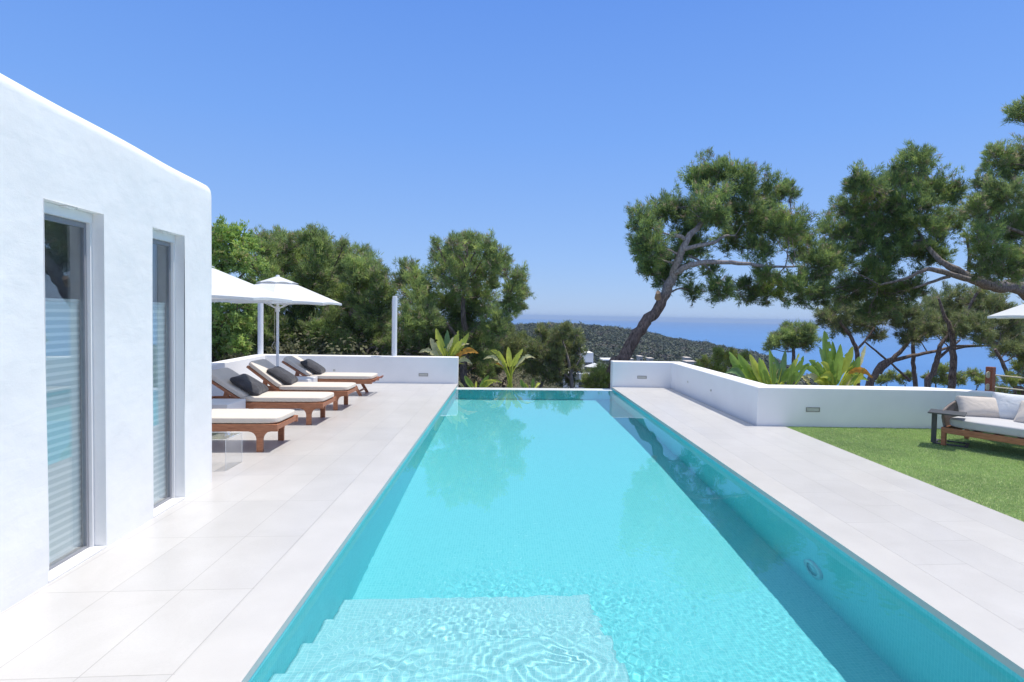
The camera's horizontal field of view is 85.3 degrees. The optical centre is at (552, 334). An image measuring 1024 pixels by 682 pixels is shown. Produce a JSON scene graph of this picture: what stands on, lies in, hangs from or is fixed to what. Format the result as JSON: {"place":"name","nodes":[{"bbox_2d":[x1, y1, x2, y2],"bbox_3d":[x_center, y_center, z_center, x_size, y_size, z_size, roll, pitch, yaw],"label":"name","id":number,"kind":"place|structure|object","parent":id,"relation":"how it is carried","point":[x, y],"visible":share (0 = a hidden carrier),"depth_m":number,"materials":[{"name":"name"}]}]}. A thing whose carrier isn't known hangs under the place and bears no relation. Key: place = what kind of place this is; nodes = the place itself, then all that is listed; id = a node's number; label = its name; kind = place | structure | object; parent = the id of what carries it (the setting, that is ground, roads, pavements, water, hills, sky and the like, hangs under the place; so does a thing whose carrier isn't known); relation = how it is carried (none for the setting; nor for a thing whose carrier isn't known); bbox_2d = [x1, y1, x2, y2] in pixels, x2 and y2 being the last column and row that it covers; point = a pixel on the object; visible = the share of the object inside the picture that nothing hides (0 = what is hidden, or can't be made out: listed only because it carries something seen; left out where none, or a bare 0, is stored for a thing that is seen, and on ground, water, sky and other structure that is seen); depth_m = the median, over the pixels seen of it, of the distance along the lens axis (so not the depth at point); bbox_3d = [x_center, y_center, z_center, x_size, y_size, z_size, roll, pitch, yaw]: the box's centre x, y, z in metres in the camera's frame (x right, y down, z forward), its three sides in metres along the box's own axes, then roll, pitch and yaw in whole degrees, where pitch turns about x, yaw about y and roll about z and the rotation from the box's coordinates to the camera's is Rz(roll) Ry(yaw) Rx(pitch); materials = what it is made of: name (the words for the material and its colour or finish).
{"place":"outdoors","nodes":[
{"label":"outdoors","id":0,"kind":"place"},
{"bbox_2d":[0,383,443,681],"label":"paved terrace","id":1,"kind":"structure","parent":0,"point":[161,597],"depth_m":3.79,"materials":[{"name":"tile"}]},
{"bbox_2d":[212,432,241,448],"bbox_3d":[-3.711,1.265,6.015,0.482,0.337,0.364,1,2,-5],"label":"acrylic side table","id":2,"kind":"object","parent":1,"relation":"on","point":[225,439],"visible":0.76,"depth_m":6.18,"materials":[{"name":"clear plastic"}]},
{"bbox_2d":[212,399,245,431],"bbox_3d":[-4.749,1.152,7.904,0.460,0.400,0.540,1,2,-5],"label":"cube side table","id":3,"kind":"object","parent":1,"relation":"on","point":[228,403],"visible":0.32,"depth_m":7.85,"materials":[{"name":"white paint"}]},
{"bbox_2d":[212,266,291,302],"bbox_3d":[-5.181,0.111,7.812,2.601,2.470,2.601,1,2,-5],"label":"parasol","id":4,"kind":"object","parent":1,"relation":"on","point":[226,287],"visible":0.11,"depth_m":7.57,"materials":[{"name":"white fabric"}]},
{"bbox_2d":[212,409,297,451],"bbox_3d":[-4.300,1.139,6.926,1.914,0.508,0.660,1,2,-5],"label":"sun lounger","id":5,"kind":"object","parent":1,"relation":"on","point":[259,424],"visible":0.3,"depth_m":6.68,"materials":[{"name":"beige fabric"}]},
{"bbox_2d":[212,368,335,424],"bbox_3d":[-4.431,0.937,8.565,1.914,0.798,0.660,1,2,-5],"label":"sun lounger","id":6,"kind":"object","parent":1,"relation":"on","point":[308,403],"visible":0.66,"depth_m":8.30,"materials":[{"name":"beige fabric"}]},
{"bbox_2d":[230,374,267,395],"bbox_3d":[-4.681,0.772,8.554,0.401,0.295,0.564,1,2,-13],"label":"pillow","id":7,"kind":"object","parent":6,"relation":"on","point":[247,383],"visible":1,"depth_m":8.35,"materials":[{"name":"grey fabric"}]},
{"bbox_2d":[212,275,341,365],"bbox_3d":[-5.275,0.057,10.614,2.200,2.390,2.200,1,2,-5],"label":"parasol","id":8,"kind":"object","parent":1,"relation":"on","point":[294,292],"visible":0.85,"depth_m":10.33,"materials":[{"name":"white fabric"}]},
{"bbox_2d":[246,359,357,409],"bbox_3d":[-4.536,0.876,9.849,1.914,0.833,0.660,1,2,-5],"label":"sun lounger","id":9,"kind":"object","parent":1,"relation":"on","point":[259,368],"visible":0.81,"depth_m":9.59,"materials":[{"name":"beige fabric"}]},
{"bbox_2d":[267,366,297,384],"bbox_3d":[-4.796,0.727,9.838,0.401,0.295,0.564,1,2,-13],"label":"pillow","id":10,"kind":"object","parent":9,"relation":"on","point":[283,375],"visible":0.99,"depth_m":9.63,"materials":[{"name":"grey fabric"}]},
{"bbox_2d":[296,376,317,381],"bbox_3d":[-4.958,1.050,10.895,0.460,0.400,0.540,1,2,-5],"label":"cube side table","id":11,"kind":"object","parent":1,"relation":"on","point":[307,378],"visible":0.22,"depth_m":10.93,"materials":[{"name":"white paint"}]},
{"bbox_2d":[282,355,382,395],"bbox_3d":[-4.629,0.845,11.547,2.007,0.778,0.692,1,2,-5],"label":"sun lounger","id":12,"kind":"object","parent":1,"relation":"on","point":[294,364],"visible":0.69,"depth_m":11.28,"materials":[{"name":"beige fabric"}]},
{"bbox_2d":[300,359,325,374],"bbox_3d":[-4.984,0.668,11.527,0.401,0.295,0.564,1,2,-13],"label":"pillow","id":13,"kind":"object","parent":12,"relation":"on","point":[313,366],"visible":1,"depth_m":11.31,"materials":[{"name":"grey fabric"}]},
{"bbox_2d":[218,329,607,387],"bbox_3d":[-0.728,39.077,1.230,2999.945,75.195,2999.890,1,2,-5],"label":"hillside terrain","id":14,"kind":"structure","parent":0,"point":[475,375],"depth_m":32.00,"materials":[{"name":"green plant"}]},
{"bbox_2d":[0,73,211,612],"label":"white house","id":15,"kind":"structure","parent":14,"relation":"on","point":[105,339],"depth_m":3.88,"materials":[{"name":"paint"}]},
{"bbox_2d":[43,198,106,582],"bbox_3d":[-3.194,0.345,3.627,0.158,2.352,0.535,1,2,-8],"label":"window","id":16,"kind":"structure","parent":15,"relation":"in","point":[63,318],"depth_m":3.82,"materials":[{"name":"white paint"}]},
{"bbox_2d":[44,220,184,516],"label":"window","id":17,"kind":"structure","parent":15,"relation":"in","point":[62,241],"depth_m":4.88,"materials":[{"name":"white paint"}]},
{"bbox_2d":[212,215,269,361],"bbox_3d":[-9.440,-0.964,15.775,2.631,4.754,2.286,1,2,-5],"label":"locust tree","id":18,"kind":"object","parent":14,"relation":"on","point":[229,325],"visible":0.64,"depth_m":15.36,"materials":[{"name":"green plant"}]},
{"bbox_2d":[238,224,322,355],"bbox_3d":[-9.696,-1.409,19.207,3.686,5.335,4.808,1,2,-5],"label":"dense pine","id":19,"kind":"object","parent":14,"relation":"on","point":[283,246],"visible":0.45,"depth_m":18.64,"materials":[{"name":"green plant"}]},
{"bbox_2d":[212,349,415,361],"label":"undergrowth","id":20,"kind":"object","parent":14,"relation":"on","point":[229,355],"depth_m":17.64,"materials":[{"name":"green plant"}]},
{"bbox_2d":[283,222,362,353],"bbox_3d":[-8.081,-1.409,20.025,3.401,5.329,5.376,1,2,-5],"label":"dense pine","id":21,"kind":"object","parent":14,"relation":"on","point":[324,255],"visible":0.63,"depth_m":18.76,"materials":[{"name":"green plant"}]},
{"bbox_2d":[212,354,458,395],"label":"parapet wall","id":22,"kind":"structure","parent":14,"relation":"on","point":[422,369],"depth_m":13.47,"materials":[{"name":"white paint"}]},
{"bbox_2d":[258,303,263,354],"bbox_3d":[-7.031,-0.202,13.322,0.124,1.360,0.124,1,2,-5],"label":"white post","id":23,"kind":"object","parent":22,"relation":"on","point":[260,325],"visible":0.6,"depth_m":13.28,"materials":[{"name":"metal"}]},
{"bbox_2d":[392,296,396,355],"bbox_3d":[-3.882,-0.206,13.580,0.119,1.470,0.116,1,2,-5],"label":"white post","id":24,"kind":"object","parent":22,"relation":"on","point":[394,325],"visible":0.99,"depth_m":13.54,"materials":[{"name":"metal"}]},
{"bbox_2d":[326,241,407,355],"bbox_3d":[-6.373,-1.060,18.805,2.695,4.809,4.539,0,2,-22],"label":"dense pine","id":25,"kind":"object","parent":14,"relation":"on","point":[369,299],"visible":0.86,"depth_m":17.73,"materials":[{"name":"green plant"}]},
{"bbox_2d":[212,322,580,387],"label":"scrub","id":26,"kind":"object","parent":14,"relation":"on","point":[474,378],"visible":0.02,"depth_m":17.71,"materials":[{"name":"green plant"}]},
{"bbox_2d":[419,329,477,364],"bbox_3d":[-2.776,1.276,14.873,1.600,2.874,0.368,1,2,3],"label":"bird of paradise plant","id":27,"kind":"object","parent":14,"relation":"on","point":[447,346],"visible":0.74,"depth_m":14.80,"materials":[{"name":"green plant"}]},
{"bbox_2d":[384,227,538,387],"bbox_3d":[-3.049,-0.466,18.436,5.227,6.389,4.613,1,2,-5],"label":"bushy pine","id":28,"kind":"object","parent":14,"relation":"on","point":[461,268],"visible":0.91,"depth_m":17.98,"materials":[{"name":"green plant"}]},
{"bbox_2d":[459,375,501,387],"bbox_3d":[-1.946,1.954,14.809,1.144,1.794,0.466,1,2,-5],"label":"bird of paradise plant","id":29,"kind":"object","parent":14,"relation":"on","point":[485,382],"visible":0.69,"depth_m":14.77,"materials":[{"name":"green plant"}]},
{"bbox_2d":[486,323,529,387],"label":"juniper","id":30,"kind":"object","parent":14,"relation":"on","point":[516,343],"visible":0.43,"depth_m":20.68,"materials":[{"name":"green plant"}]},
{"bbox_2d":[484,347,533,387],"bbox_3d":[-1.219,1.634,15.301,1.468,2.582,0.480,1,2,-5],"label":"bird of paradise plant","id":31,"kind":"object","parent":14,"relation":"on","point":[502,363],"visible":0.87,"depth_m":15.24,"materials":[{"name":"green plant"}]},
{"bbox_2d":[520,379,540,387],"bbox_3d":[-0.585,2.036,14.981,0.646,1.725,0.240,0,2,-39],"label":"bird of paradise plant","id":32,"kind":"object","parent":14,"relation":"on","point":[523,384],"visible":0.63,"depth_m":14.88,"materials":[{"name":"green plant"}]},
{"bbox_2d":[516,322,569,387],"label":"juniper","id":33,"kind":"object","parent":14,"relation":"on","point":[537,352],"visible":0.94,"depth_m":19.38,"materials":[{"name":"green plant"}]},
{"bbox_2d":[548,319,588,387],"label":"juniper","id":34,"kind":"object","parent":14,"relation":"on","point":[574,339],"visible":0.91,"depth_m":19.65,"materials":[{"name":"green plant"}]},
{"bbox_2d":[563,347,609,387],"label":"white villa","id":35,"kind":"object","parent":14,"relation":"on","point":[588,357],"visible":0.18,"depth_m":98.35,"materials":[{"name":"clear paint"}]},
{"bbox_2d":[579,360,609,388],"bbox_3d":[1.372,1.884,16.688,1.270,2.458,1.136,1,2,-5],"label":"green bush","id":36,"kind":"object","parent":14,"relation":"on","point":[600,374],"visible":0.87,"depth_m":16.49,"materials":[{"name":"green plant"}]},
{"bbox_2d":[168,384,1023,681],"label":"swimming pool","id":37,"kind":"structure","parent":14,"relation":"on","point":[242,640],"depth_m":3.75,"materials":[{"name":"tile"}]},
{"bbox_2d":[251,389,1020,681],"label":"pool water","id":38,"kind":"structure","parent":37,"relation":"in","point":[550,536],"depth_m":3.74,"materials":[{"name":"teal liquid"}]},
{"bbox_2d":[456,321,817,387],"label":"pine forest","id":39,"kind":"object","parent":14,"relation":"on","point":[655,346],"visible":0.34,"depth_m":337.56,"materials":[{"name":"green plant"}]},
{"bbox_2d":[636,355,643,360],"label":"distant house","id":40,"kind":"structure","parent":14,"relation":"on","point":[639,357],"depth_m":227.58,"materials":[{"name":"white paint"}]},
{"bbox_2d":[682,360,695,364],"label":"distant house","id":41,"kind":"structure","parent":14,"relation":"on","point":[691,362],"depth_m":204.11,"materials":[{"name":"white paint"}]},
{"bbox_2d":[692,345,751,374],"bbox_3d":[5.336,1.881,18.003,2.183,3.163,1.295,1,2,-5],"label":"green bush","id":42,"kind":"object","parent":14,"relation":"on","point":[704,362],"visible":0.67,"depth_m":17.86,"materials":[{"name":"green plant"}]},
{"bbox_2d":[607,146,848,388],"bbox_3d":[5.293,-1.216,16.806,7.666,9.087,3.657,1,2,-5],"label":"leaning pine","id":43,"kind":"object","parent":14,"relation":"on","point":[720,209],"visible":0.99,"depth_m":16.51,"materials":[{"name":"green plant"}]},
{"bbox_2d":[726,350,809,384],"bbox_3d":[4.862,1.799,12.599,2.203,2.958,0.732,1,2,-5],"label":"bird of paradise plant","id":44,"kind":"object","parent":14,"relation":"on","point":[780,373],"visible":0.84,"depth_m":12.41,"materials":[{"name":"green plant"}]},
{"bbox_2d":[760,318,827,384],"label":"round pine","id":45,"kind":"object","parent":14,"relation":"on","point":[793,336],"visible":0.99,"depth_m":34.98,"materials":[{"name":"green plant"}]},
{"bbox_2d":[610,360,993,429],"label":"parapet wall","id":46,"kind":"structure","parent":14,"relation":"on","point":[759,403],"depth_m":8.97,"materials":[{"name":"white paint"}]},
{"bbox_2d":[801,330,872,385],"bbox_3d":[6.722,1.597,13.200,2.211,3.392,0.843,1,2,-14],"label":"bird of paradise plant","id":47,"kind":"object","parent":14,"relation":"on","point":[834,368],"visible":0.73,"depth_m":12.98,"materials":[{"name":"green plant"}]},
{"bbox_2d":[811,294,891,385],"bbox_3d":[15.034,1.917,28.703,6.069,8.521,2.802,0,2,-34],"label":"umbrella pine","id":48,"kind":"object","parent":14,"relation":"on","point":[845,321],"visible":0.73,"depth_m":28.35,"materials":[{"name":"green plant"}]},
{"bbox_2d":[875,368,899,385],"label":"young pine","id":49,"kind":"object","parent":14,"relation":"on","point":[884,378],"visible":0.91,"depth_m":40.41,"materials":[{"name":"green plant"}]},
{"bbox_2d":[895,369,917,386],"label":"young pine","id":50,"kind":"object","parent":14,"relation":"on","point":[907,373],"visible":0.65,"depth_m":40.26,"materials":[{"name":"green plant"}]},
{"bbox_2d":[864,294,970,385],"bbox_3d":[18.164,1.914,27.780,5.754,8.419,2.331,0,2,-24],"label":"umbrella pine","id":51,"kind":"object","parent":14,"relation":"on","point":[917,327],"visible":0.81,"depth_m":27.37,"materials":[{"name":"green plant"}]},
{"bbox_2d":[907,284,960,386],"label":"umbrella pine","id":52,"kind":"object","parent":14,"relation":"on","point":[931,302],"visible":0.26,"depth_m":29.66,"materials":[{"name":"green plant"}]},
{"bbox_2d":[920,360,949,387],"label":"young pine","id":53,"kind":"object","parent":14,"relation":"on","point":[944,369],"visible":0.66,"depth_m":40.42,"materials":[{"name":"green plant"}]},
{"bbox_2d":[924,297,971,386],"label":"umbrella pine","id":54,"kind":"object","parent":14,"relation":"on","point":[935,364],"visible":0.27,"depth_m":26.59,"materials":[{"name":"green plant"}]},
{"bbox_2d":[936,369,968,386],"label":"young pine","id":55,"kind":"object","parent":14,"relation":"on","point":[963,379],"visible":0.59,"depth_m":40.20,"materials":[{"name":"green plant"}]},
{"bbox_2d":[965,367,984,389],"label":"young pine","id":56,"kind":"object","parent":14,"relation":"on","point":[976,376],"visible":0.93,"depth_m":40.87,"materials":[{"name":"green plant"}]},
{"bbox_2d":[936,279,1023,388],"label":"umbrella pine","id":57,"kind":"object","parent":14,"relation":"on","point":[982,303],"visible":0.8,"depth_m":23.43,"materials":[{"name":"green plant"}]},
{"bbox_2d":[954,95,1023,289],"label":"tall dark pine","id":58,"kind":"object","parent":14,"relation":"on","point":[996,253],"visible":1,"depth_m":14.67,"materials":[{"name":"green plant"}]},
{"bbox_2d":[983,352,1023,394],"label":"green bush","id":59,"kind":"object","parent":14,"relation":"on","point":[1018,368],"visible":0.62,"depth_m":21.31,"materials":[{"name":"green plant"}]},
{"bbox_2d":[987,335,1023,394],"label":"umbrella pine","id":60,"kind":"object","parent":14,"relation":"on","point":[1016,346],"visible":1,"depth_m":21.67,"materials":[{"name":"green plant"}]},
{"bbox_2d":[0,0,1023,328],"label":"sky","id":61,"kind":"structure","parent":0,"point":[389,125],"materials":[{"name":"blue"}]},
{"bbox_2d":[447,318,1023,392],"bbox_3d":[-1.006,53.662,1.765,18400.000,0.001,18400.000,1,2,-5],"label":"sea","id":62,"kind":"structure","parent":0,"point":[749,336],"depth_m":1273.85,"materials":[{"name":"liquid"}]},
{"bbox_2d":[625,387,1023,631],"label":"paved terrace","id":63,"kind":"structure","parent":0,"point":[971,550],"depth_m":5.14,"materials":[{"name":"tile"}]},
{"bbox_2d":[793,427,1023,521],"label":"lawn","id":64,"kind":"structure","parent":0,"point":[985,504],"depth_m":6.44,"materials":[{"name":"green plant"}]},
{"bbox_2d":[928,409,969,447],"bbox_3d":[5.555,1.312,7.777,0.450,0.475,0.590,3,2,40],"label":"shaped side table","id":65,"kind":"object","parent":64,"relation":"on","point":[934,413],"visible":1,"depth_m":7.83,"materials":[{"name":"metal"}]},
{"bbox_2d":[941,396,1023,445],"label":"outdoor sofa","id":66,"kind":"object","parent":64,"relation":"on","point":[1000,428],"visible":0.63,"depth_m":7.47,"materials":[{"name":"white fabric"}]},
{"bbox_2d":[955,396,999,417],"bbox_3d":[6.135,1.055,7.937,0.582,0.314,0.300,2,2,19],"label":"pillow","id":67,"kind":"object","parent":66,"relation":"on","point":[979,406],"visible":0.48,"depth_m":7.86,"materials":[{"name":"beige fabric"}]},
{"bbox_2d":[992,392,1023,419],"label":"pillow","id":68,"kind":"object","parent":66,"relation":"on","point":[1008,405],"visible":0.6,"depth_m":7.71,"materials":[{"name":"grey fabric"}]},
{"bbox_2d":[1013,401,1023,422],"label":"pillow","id":69,"kind":"object","parent":66,"relation":"on","point":[1019,417],"visible":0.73,"depth_m":7.46,"materials":[{"name":"beige fabric"}]},
{"bbox_2d":[985,367,1023,391],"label":"rope fence","id":70,"kind":"object","parent":64,"relation":"on","point":[990,376],"visible":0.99,"depth_m":9.58,"materials":[{"name":"red wood"}]},
{"bbox_2d":[987,304,1023,318],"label":"parasol","id":71,"kind":"object","parent":64,"relation":"on","point":[1016,312],"visible":1,"depth_m":8.65,"materials":[{"name":"white fabric"}]},
{"bbox_2d":[805,139,1023,323],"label":"spreading pine","id":72,"kind":"object","parent":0,"point":[885,196],"visible":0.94,"depth_m":17.55,"materials":[{"name":"green plant"}]}
]}

